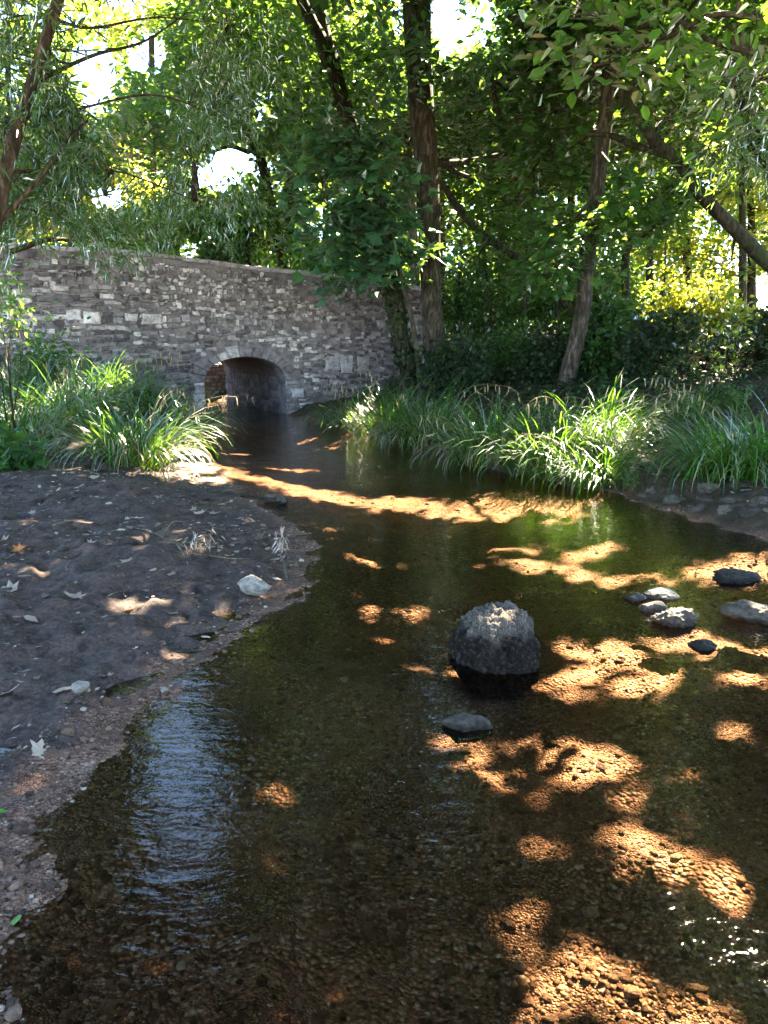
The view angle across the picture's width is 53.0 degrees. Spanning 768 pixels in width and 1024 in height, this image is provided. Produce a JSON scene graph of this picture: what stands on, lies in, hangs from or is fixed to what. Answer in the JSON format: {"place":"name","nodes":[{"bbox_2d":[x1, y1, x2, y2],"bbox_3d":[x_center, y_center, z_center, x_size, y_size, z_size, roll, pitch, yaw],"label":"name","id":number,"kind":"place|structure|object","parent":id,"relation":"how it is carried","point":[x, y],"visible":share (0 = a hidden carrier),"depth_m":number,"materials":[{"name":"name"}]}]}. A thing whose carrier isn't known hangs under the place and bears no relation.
{"place":"outdoors","nodes":[
{"label":"outdoors","id":0,"kind":"place"},
{"bbox_2d":[0,433,311,1004],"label":"mud bank","id":1,"kind":"structure","parent":0,"point":[108,643],"depth_m":4.72,"materials":[{"name":"soil"}]},
{"bbox_2d":[2,580,18,591],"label":"fallen leaf","id":2,"kind":"object","parent":1,"relation":"on","point":[10,584],"visible":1,"depth_m":4.54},
{"bbox_2d":[0,420,53,471],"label":"bush","id":3,"kind":"object","parent":1,"relation":"on","point":[14,456],"visible":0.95,"depth_m":8.62,"materials":[{"name":"green plant"}]},
{"bbox_2d":[0,368,101,448],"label":"sedge clump","id":4,"kind":"object","parent":1,"relation":"on","point":[22,422],"visible":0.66,"depth_m":10.31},
{"bbox_2d":[40,436,70,457],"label":"nettle","id":5,"kind":"object","parent":1,"relation":"on","point":[58,448],"visible":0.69,"depth_m":9.38,"materials":[{"name":"green plant"}]},
{"bbox_2d":[64,590,85,598],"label":"fallen leaf","id":6,"kind":"object","parent":1,"relation":"on","point":[77,595],"visible":1,"depth_m":4.53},
{"bbox_2d":[71,680,89,693],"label":"stone","id":7,"kind":"object","parent":1,"relation":"on","point":[78,687],"visible":1,"depth_m":3.33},
{"bbox_2d":[16,378,237,482],"bbox_3d":[-3.036,-0.964,9.347,2.612,1.385,2.607,8,15,32],"label":"sedge clump","id":8,"kind":"object","parent":1,"relation":"on","point":[115,451],"visible":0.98,"depth_m":9.11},
{"bbox_2d":[0,0,319,294],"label":"willow tree","id":9,"kind":"object","parent":1,"relation":"on","point":[76,171],"visible":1,"depth_m":8.28,"materials":[{"name":"green plant"}]},
{"bbox_2d":[131,521,251,573],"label":"fallen branch","id":10,"kind":"object","parent":1,"relation":"on","point":[191,543],"visible":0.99,"depth_m":5.50,"materials":[{"name":"wood"}]},
{"bbox_2d":[237,575,270,595],"bbox_3d":[-0.817,0.459,4.841,0.214,0.132,0.142,0,13,0],"label":"stone","id":11,"kind":"object","parent":1,"relation":"on","point":[253,585],"visible":1,"depth_m":4.80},
{"bbox_2d":[240,489,287,502],"bbox_3d":[-1.222,-0.155,7.962,0.725,0.072,0.288,11,17,40],"label":"driftwood stick","id":12,"kind":"object","parent":1,"relation":"on","point":[257,496],"visible":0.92,"depth_m":7.83,"materials":[{"name":"wood"}]},
{"bbox_2d":[259,523,303,579],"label":"withered weed","id":13,"kind":"object","parent":1,"relation":"on","point":[279,547],"visible":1,"depth_m":5.57,"materials":[{"name":"beige plant"}]},
{"bbox_2d":[0,384,767,786],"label":"leaf litter","id":14,"kind":"object","parent":1,"relation":"on","point":[38,748],"visible":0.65,"depth_m":5.84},
{"bbox_2d":[0,397,767,1023],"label":"water","id":15,"kind":"structure","parent":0,"point":[572,691],"depth_m":3.15,"materials":[{"name":"liquid"}]},
{"bbox_2d":[447,600,541,698],"bbox_3d":[0.568,0.716,3.973,0.482,0.542,0.468,0,13,0],"label":"boulder","id":16,"kind":"object","parent":15,"relation":"on","point":[494,648],"visible":1,"depth_m":3.82,"materials":[{"name":"stone"}]},
{"bbox_2d":[0,470,767,1023],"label":"gravel","id":17,"kind":"structure","parent":0,"point":[516,994],"depth_m":2.57,"materials":[{"name":"gravel"}]},
{"bbox_2d":[0,327,767,538],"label":"ground","id":18,"kind":"structure","parent":0,"point":[757,525],"depth_m":10.05,"materials":[{"name":"soil"}]},
{"bbox_2d":[0,246,57,429],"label":"bush","id":19,"kind":"object","parent":18,"relation":"on","point":[14,302],"visible":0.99,"depth_m":9.91,"materials":[{"name":"green plant"}]},
{"bbox_2d":[1,316,93,393],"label":"bush","id":20,"kind":"object","parent":18,"relation":"on","point":[39,349],"visible":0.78,"depth_m":12.21,"materials":[{"name":"green plant"}]},
{"bbox_2d":[0,338,105,405],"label":"sedge clump","id":21,"kind":"object","parent":18,"relation":"on","point":[28,379],"visible":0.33,"depth_m":12.09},
{"bbox_2d":[0,0,112,242],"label":"woodland tree","id":22,"kind":"object","parent":18,"relation":"on","point":[69,4],"visible":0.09,"depth_m":22.41,"materials":[{"name":"green plant"}]},
{"bbox_2d":[0,345,163,434],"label":"sedge clump","id":23,"kind":"object","parent":18,"relation":"on","point":[36,396],"visible":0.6,"depth_m":11.21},
{"bbox_2d":[0,88,169,246],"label":"woodland tree","id":24,"kind":"object","parent":18,"relation":"on","point":[122,198],"visible":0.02,"depth_m":24.36,"materials":[{"name":"green plant"}]},
{"bbox_2d":[13,329,196,411],"bbox_3d":[-4.694,-2.330,13.073,3.081,1.577,3.001,5,14,22],"label":"sedge clump","id":25,"kind":"object","parent":18,"relation":"on","point":[120,377],"visible":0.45,"depth_m":12.83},
{"bbox_2d":[87,393,130,427],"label":"nettle","id":26,"kind":"object","parent":18,"relation":"on","point":[112,400],"visible":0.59,"depth_m":11.20,"materials":[{"name":"green plant"}]},
{"bbox_2d":[56,190,210,258],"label":"light green bush tree","id":27,"kind":"object","parent":18,"relation":"on","point":[147,240],"visible":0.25,"depth_m":18.84,"materials":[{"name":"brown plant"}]},
{"bbox_2d":[57,350,219,432],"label":"sedge clump","id":28,"kind":"object","parent":18,"relation":"on","point":[155,398],"visible":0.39,"depth_m":12.65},
{"bbox_2d":[46,0,239,252],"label":"woodland tree","id":29,"kind":"object","parent":18,"relation":"on","point":[118,12],"visible":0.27,"depth_m":26.30,"materials":[{"name":"green plant"}]},
{"bbox_2d":[121,366,188,414],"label":"nettle","id":30,"kind":"object","parent":18,"relation":"on","point":[148,386],"visible":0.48,"depth_m":12.89,"materials":[{"name":"green plant"}]},
{"bbox_2d":[87,391,239,455],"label":"sedge clump","id":31,"kind":"object","parent":18,"relation":"on","point":[189,439],"visible":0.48,"depth_m":11.22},
{"bbox_2d":[122,376,254,441],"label":"sedge clump","id":32,"kind":"object","parent":18,"relation":"on","point":[210,418],"visible":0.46,"depth_m":13.04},
{"bbox_2d":[0,243,423,417],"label":"stone bridge","id":33,"kind":"structure","parent":18,"relation":"on","point":[272,339],"depth_m":15.75,"materials":[{"name":"stone"}]},
{"bbox_2d":[7,237,134,254],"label":"bare branch","id":34,"kind":"object","parent":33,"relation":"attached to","point":[31,244],"visible":0.45,"depth_m":12.90,"materials":[{"name":"brown plant"}]},
{"bbox_2d":[204,362,226,397],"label":"retaining wall","id":35,"kind":"structure","parent":18,"relation":"on","point":[218,369],"depth_m":21.64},
{"bbox_2d":[204,374,233,405],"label":"sedge clump","id":36,"kind":"object","parent":18,"relation":"on","point":[211,393],"visible":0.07,"depth_m":18.76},
{"bbox_2d":[0,0,440,401],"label":"ivy clad tree","id":37,"kind":"object","parent":18,"relation":"on","point":[334,70],"visible":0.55,"depth_m":15.79,"materials":[{"name":"green plant"}]},
{"bbox_2d":[167,5,291,268],"bbox_3d":[-4.290,-8.422,21.383,3.377,9.650,3.782,12,17,43],"label":"slanting tree","id":38,"kind":"object","parent":18,"relation":"on","point":[262,164],"visible":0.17,"depth_m":20.67,"materials":[{"name":"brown plant"}]},
{"bbox_2d":[162,167,299,266],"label":"round dark tree","id":39,"kind":"object","parent":18,"relation":"on","point":[207,249],"visible":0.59,"depth_m":19.30,"materials":[{"name":"green plant"}]},
{"bbox_2d":[233,1,362,266],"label":"tree","id":40,"kind":"object","parent":18,"relation":"on","point":[289,218],"visible":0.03,"depth_m":22.50,"materials":[{"name":"green plant"}]},
{"bbox_2d":[264,221,355,275],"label":"bush","id":41,"kind":"object","parent":18,"relation":"on","point":[299,262],"visible":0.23,"depth_m":18.72,"materials":[{"name":"green plant"}]},
{"bbox_2d":[263,94,359,260],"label":"woodland tree","id":42,"kind":"object","parent":18,"relation":"on","point":[317,212],"visible":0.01,"depth_m":28.06,"materials":[{"name":"green plant"}]},
{"bbox_2d":[292,376,400,429],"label":"sedge clump","id":43,"kind":"object","parent":18,"relation":"on","point":[344,407],"visible":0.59,"depth_m":14.67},
{"bbox_2d":[268,86,465,402],"bbox_3d":[-0.298,-4.788,14.593,3.804,5.833,2.942,0,13,0],"label":"sycamore sapling","id":44,"kind":"object","parent":18,"relation":"on","point":[370,225],"visible":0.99,"depth_m":14.13,"materials":[{"name":"green plant"}]},
{"bbox_2d":[293,0,442,285],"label":"pale ivy trunk tree","id":45,"kind":"object","parent":18,"relation":"on","point":[412,233],"visible":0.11,"depth_m":19.21,"materials":[{"name":"green plant"}]},
{"bbox_2d":[334,0,404,270],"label":"woodland tree","id":46,"kind":"object","parent":18,"relation":"on","point":[371,29],"depth_m":28.63,"materials":[{"name":"green plant"}]},
{"bbox_2d":[305,369,450,442],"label":"sedge clump","id":47,"kind":"object","parent":18,"relation":"on","point":[361,424],"visible":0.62,"depth_m":13.40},
{"bbox_2d":[0,0,767,327],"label":"distant wood","id":48,"kind":"object","parent":18,"relation":"on","point":[272,262],"visible":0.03,"depth_m":36.12,"materials":[{"name":"green plant"}]},
{"bbox_2d":[338,372,519,453],"bbox_3d":[0.625,-1.554,12.180,2.804,1.267,2.812,0,13,0],"label":"sedge clump","id":49,"kind":"object","parent":18,"relation":"on","point":[405,435],"visible":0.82,"depth_m":12.03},
{"bbox_2d":[389,49,502,331],"bbox_3d":[2.311,-10.718,25.935,4.451,9.428,6.881,5,13,19],"label":"woodland tree","id":50,"kind":"object","parent":18,"relation":"on","point":[443,197],"visible":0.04,"depth_m":24.92,"materials":[{"name":"green plant"}]},
{"bbox_2d":[405,317,510,405],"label":"bush","id":51,"kind":"object","parent":18,"relation":"on","point":[459,359],"visible":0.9,"depth_m":14.78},
{"bbox_2d":[442,237,494,344],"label":"sapling","id":52,"kind":"object","parent":18,"relation":"on","point":[461,290],"visible":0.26,"depth_m":19.99,"materials":[{"name":"green plant"}]},
{"bbox_2d":[440,222,523,348],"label":"sapling","id":53,"kind":"object","parent":18,"relation":"on","point":[486,276],"visible":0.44,"depth_m":19.10,"materials":[{"name":"green plant"}]},
{"bbox_2d":[279,0,690,397],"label":"maple tree","id":54,"kind":"object","parent":18,"relation":"on","point":[423,89],"visible":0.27,"depth_m":15.07,"materials":[{"name":"green plant"}]},
{"bbox_2d":[399,384,572,476],"bbox_3d":[1.371,-1.075,10.123,2.529,1.317,2.402,0,13,0],"label":"sedge clump","id":55,"kind":"object","parent":18,"relation":"on","point":[470,460],"visible":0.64,"depth_m":9.94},
{"bbox_2d":[409,250,563,325],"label":"woodland tree","id":56,"kind":"object","parent":18,"relation":"on","point":[483,290],"visible":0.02,"depth_m":30.46,"materials":[{"name":"green plant"}]},
{"bbox_2d":[441,250,560,353],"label":"bush","id":57,"kind":"object","parent":18,"relation":"on","point":[473,304],"visible":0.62,"depth_m":19.89,"materials":[{"name":"green plant"}]},
{"bbox_2d":[439,181,574,317],"bbox_3d":[2.948,-5.738,18.801,3.955,3.942,2.726,0,13,0],"label":"fallen leaning trunk","id":58,"kind":"object","parent":18,"relation":"on","point":[456,205],"visible":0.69,"depth_m":17.97,"materials":[{"name":"brown plant"}]},
{"bbox_2d":[439,22,578,334],"bbox_3d":[3.786,-10.289,24.761,5.378,9.300,6.900,0,13,0],"label":"woodland tree","id":59,"kind":"object","parent":18,"relation":"on","point":[494,196],"visible":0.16,"depth_m":24.51,"materials":[{"name":"green plant"}]},
{"bbox_2d":[462,312,561,385],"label":"bush","id":60,"kind":"object","parent":18,"relation":"on","point":[501,354],"visible":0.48,"depth_m":15.71,"materials":[{"name":"green plant"}]},
{"bbox_2d":[479,168,578,331],"bbox_3d":[3.030,-5.181,16.698,2.211,4.540,1.910,5,13,20],"label":"sapling","id":61,"kind":"object","parent":18,"relation":"on","point":[526,255],"visible":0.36,"depth_m":16.62,"materials":[{"name":"green plant"}]},
{"bbox_2d":[501,310,587,388],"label":"bush","id":62,"kind":"object","parent":18,"relation":"on","point":[547,359],"visible":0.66,"depth_m":15.01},
{"bbox_2d":[518,251,576,331],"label":"sapling","id":63,"kind":"object","parent":18,"relation":"on","point":[557,303],"visible":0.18,"depth_m":16.22,"materials":[{"name":"green plant"}]},
{"bbox_2d":[484,170,620,331],"bbox_3d":[6.078,-10.630,25.919,5.400,9.364,7.104,0,13,0],"label":"woodland tree","id":64,"kind":"object","parent":18,"relation":"on","point":[571,199],"visible":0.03,"depth_m":25.59,"materials":[{"name":"green plant"}]},
{"bbox_2d":[442,381,663,490],"bbox_3d":[1.989,-0.963,9.284,2.672,1.280,2.760,0,13,0],"label":"sedge clump","id":65,"kind":"object","parent":18,"relation":"on","point":[518,463],"visible":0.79,"depth_m":9.11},
{"bbox_2d":[353,328,767,428],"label":"ground cover","id":66,"kind":"object","parent":18,"relation":"on","point":[585,378],"visible":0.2,"depth_m":12.92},
{"bbox_2d":[521,246,661,341],"bbox_3d":[5.051,-5.231,19.326,3.583,3.386,3.166,5,13,20],"label":"bush","id":67,"kind":"object","parent":18,"relation":"on","point":[564,315],"visible":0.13,"depth_m":18.82,"materials":[{"name":"green plant"}]},
{"bbox_2d":[515,414,673,505],"bbox_3d":[2.384,-0.604,8.565,1.777,0.965,1.706,0,13,0],"label":"sedge clump","id":68,"kind":"object","parent":18,"relation":"on","point":[586,475],"visible":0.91,"depth_m":8.51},
{"bbox_2d":[431,0,767,387],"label":"bent riverside tree","id":69,"kind":"object","parent":18,"relation":"on","point":[551,143],"visible":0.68,"depth_m":13.96,"materials":[{"name":"green plant"}]},
{"bbox_2d":[503,371,699,472],"bbox_3d":[2.757,-1.110,9.355,2.370,1.236,2.338,-9,16,-36],"label":"sedge clump","id":70,"kind":"object","parent":18,"relation":"on","point":[629,425],"visible":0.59,"depth_m":9.21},
{"bbox_2d":[562,280,649,380],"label":"bush","id":71,"kind":"object","parent":18,"relation":"on","point":[609,315],"visible":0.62,"depth_m":14.40,"materials":[{"name":"green plant"}]},
{"bbox_2d":[598,374,643,413],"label":"nettle","id":72,"kind":"object","parent":18,"relation":"on","point":[618,388],"visible":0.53,"depth_m":11.37,"materials":[{"name":"green plant"}]},
{"bbox_2d":[557,382,690,422],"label":"sedge clump","id":73,"kind":"object","parent":18,"relation":"on","point":[635,404],"visible":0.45,"depth_m":11.08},
{"bbox_2d":[593,261,656,307],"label":"bush","id":74,"kind":"object","parent":18,"relation":"on","point":[598,297],"visible":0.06,"depth_m":18.09,"materials":[{"name":"plant"}]},
{"bbox_2d":[488,0,767,191],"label":"overhanging ash","id":75,"kind":"object","parent":18,"relation":"on","point":[631,62],"visible":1,"depth_m":5.82,"materials":[{"name":"green plant"}]},
{"bbox_2d":[618,463,639,491],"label":"weed","id":76,"kind":"object","parent":18,"relation":"on","point":[629,478],"visible":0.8,"depth_m":8.26,"materials":[{"name":"green plant"}]},
{"bbox_2d":[572,193,704,315],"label":"slim crooked tree","id":77,"kind":"object","parent":18,"relation":"on","point":[625,262],"visible":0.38,"depth_m":15.30,"materials":[{"name":"green plant"}]},
{"bbox_2d":[635,492,650,498],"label":"shore stone","id":78,"kind":"object","parent":18,"relation":"on","point":[641,495],"visible":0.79,"depth_m":7.89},
{"bbox_2d":[637,422,664,443],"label":"weed","id":79,"kind":"object","parent":18,"relation":"on","point":[654,433],"visible":0.27,"depth_m":9.75,"materials":[{"name":"green plant"}]},
{"bbox_2d":[586,76,725,322],"bbox_3d":[7.671,-10.444,24.183,6.228,10.016,7.063,0,13,0],"label":"woodland tree","id":80,"kind":"object","parent":18,"relation":"on","point":[650,275],"visible":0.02,"depth_m":23.91,"materials":[{"name":"green plant"}]},
{"bbox_2d":[620,225,701,324],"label":"sapling","id":81,"kind":"object","parent":18,"relation":"on","point":[665,257],"visible":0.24,"depth_m":21.10,"materials":[{"name":"green plant"}]},
{"bbox_2d":[662,494,684,503],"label":"shore stone","id":82,"kind":"object","parent":18,"relation":"on","point":[672,498],"visible":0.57,"depth_m":7.56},
{"bbox_2d":[653,389,695,419],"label":"weed","id":83,"kind":"object","parent":18,"relation":"on","point":[678,401],"visible":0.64,"depth_m":10.48,"materials":[{"name":"green plant"}]},
{"bbox_2d":[587,0,767,298],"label":"leaning tree","id":84,"kind":"object","parent":18,"relation":"on","point":[755,250],"visible":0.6,"depth_m":12.46,"materials":[{"name":"green plant"}]},
{"bbox_2d":[598,190,762,314],"bbox_3d":[10.823,-9.251,28.210,5.642,5.444,7.005,0,13,0],"label":"woodland tree","id":85,"kind":"object","parent":18,"relation":"on","point":[690,241],"visible":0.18,"depth_m":27.21,"materials":[{"name":"green plant"}]},
{"bbox_2d":[596,381,767,503],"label":"sedge clump","id":86,"kind":"object","parent":18,"relation":"on","point":[699,468],"visible":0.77,"depth_m":7.62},
{"bbox_2d":[600,286,767,385],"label":"bush","id":87,"kind":"object","parent":18,"relation":"on","point":[656,343],"visible":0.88,"depth_m":13.40,"materials":[{"name":"plant"}]},
{"bbox_2d":[688,503,705,512],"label":"shore stone","id":88,"kind":"object","parent":18,"relation":"on","point":[696,508],"visible":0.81,"depth_m":7.19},
{"bbox_2d":[644,376,750,416],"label":"sedge clump","id":89,"kind":"object","parent":18,"relation":"on","point":[703,399],"visible":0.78,"depth_m":10.80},
{"bbox_2d":[636,255,767,339],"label":"bush","id":90,"kind":"object","parent":18,"relation":"on","point":[677,299],"visible":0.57,"depth_m":17.98,"materials":[{"name":"plant"}]},
{"bbox_2d":[695,494,713,501],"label":"shore stone","id":91,"kind":"object","parent":18,"relation":"on","point":[703,498],"visible":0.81,"depth_m":7.29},
{"bbox_2d":[696,482,718,492],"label":"shore stone","id":92,"kind":"object","parent":18,"relation":"on","point":[702,487],"visible":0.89,"depth_m":7.42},
{"bbox_2d":[675,25,767,214],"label":"edge tree","id":93,"kind":"object","parent":18,"relation":"on","point":[744,100],"visible":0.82,"depth_m":9.88,"materials":[{"name":"green plant"}]},
{"bbox_2d":[675,126,767,315],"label":"woodland tree","id":94,"kind":"object","parent":18,"relation":"on","point":[752,211],"visible":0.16,"depth_m":26.45,"materials":[{"name":"green plant"}]},
{"bbox_2d":[717,504,730,513],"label":"shore stone","id":95,"kind":"object","parent":18,"relation":"on","point":[723,509],"visible":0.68,"depth_m":6.95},
{"bbox_2d":[718,495,737,502],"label":"shore stone","id":96,"kind":"object","parent":18,"relation":"on","point":[729,499],"visible":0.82,"depth_m":7.04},
{"bbox_2d":[701,3,767,325],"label":"woodland tree","id":97,"kind":"object","parent":18,"relation":"on","point":[742,286],"visible":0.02,"depth_m":22.91,"materials":[{"name":"green plant"}]},
{"bbox_2d":[719,381,759,408],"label":"weed","id":98,"kind":"object","parent":18,"relation":"on","point":[732,401],"visible":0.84,"depth_m":10.41,"materials":[{"name":"green plant"}]},
{"bbox_2d":[738,507,761,518],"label":"shore stone","id":99,"kind":"object","parent":18,"relation":"on","point":[745,512],"visible":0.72,"depth_m":6.72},
{"bbox_2d":[749,496,767,506],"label":"shore stone","id":100,"kind":"object","parent":18,"relation":"on","point":[755,500],"visible":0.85,"depth_m":6.79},
{"bbox_2d":[0,0,767,324],"label":"sky","id":101,"kind":"structure","parent":0,"point":[450,30],"materials":[{"name":"white"}]},
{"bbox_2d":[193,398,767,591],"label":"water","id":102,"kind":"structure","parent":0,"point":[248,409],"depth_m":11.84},
{"bbox_2d":[276,495,286,505],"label":"stone","id":103,"kind":"object","parent":102,"relation":"on","point":[282,499],"visible":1,"depth_m":7.67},
{"bbox_2d":[441,712,494,743],"bbox_3d":[0.356,0.918,3.276,0.228,0.116,0.134,0,13,0],"label":"stone","id":104,"kind":"object","parent":102,"relation":"in","point":[462,727],"visible":1,"depth_m":3.24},
{"bbox_2d":[623,592,646,605],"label":"stone","id":105,"kind":"object","parent":102,"relation":"in","point":[635,599],"visible":1,"depth_m":4.85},
{"bbox_2d":[638,601,667,614],"bbox_3d":[1.633,0.581,4.675,0.166,0.093,0.115,0,13,0],"label":"stone","id":106,"kind":"object","parent":102,"relation":"on","point":[653,607],"visible":0.87,"depth_m":4.63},
{"bbox_2d":[643,587,679,601],"bbox_3d":[1.776,0.532,4.933,0.229,0.078,0.171,5,14,23],"label":"stone","id":107,"kind":"object","parent":102,"relation":"in","point":[660,594],"visible":0.98,"depth_m":4.89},
{"bbox_2d":[651,607,699,637],"bbox_3d":[1.689,0.634,4.446,0.285,0.176,0.164,-2,13,-10],"label":"stone","id":108,"kind":"object","parent":102,"relation":"in","point":[674,622],"visible":1,"depth_m":4.41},
{"bbox_2d":[687,639,717,654],"bbox_3d":[1.705,0.719,4.122,0.127,0.075,0.131,-3,13,-14],"label":"stone","id":109,"kind":"object","parent":102,"relation":"in","point":[703,646],"visible":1,"depth_m":4.08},
{"bbox_2d":[641,384,767,498],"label":"sedge clump","id":110,"kind":"object","parent":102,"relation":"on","point":[763,476],"visible":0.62,"depth_m":7.71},
{"bbox_2d":[712,568,761,587],"bbox_3d":[2.406,0.457,5.271,0.324,0.119,0.225,-6,14,-23],"label":"stone","id":111,"kind":"object","parent":102,"relation":"in","point":[732,578],"visible":1,"depth_m":5.21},
{"bbox_2d":[720,600,767,628],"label":"stone","id":112,"kind":"object","parent":102,"relation":"in","point":[749,612],"visible":1,"depth_m":4.47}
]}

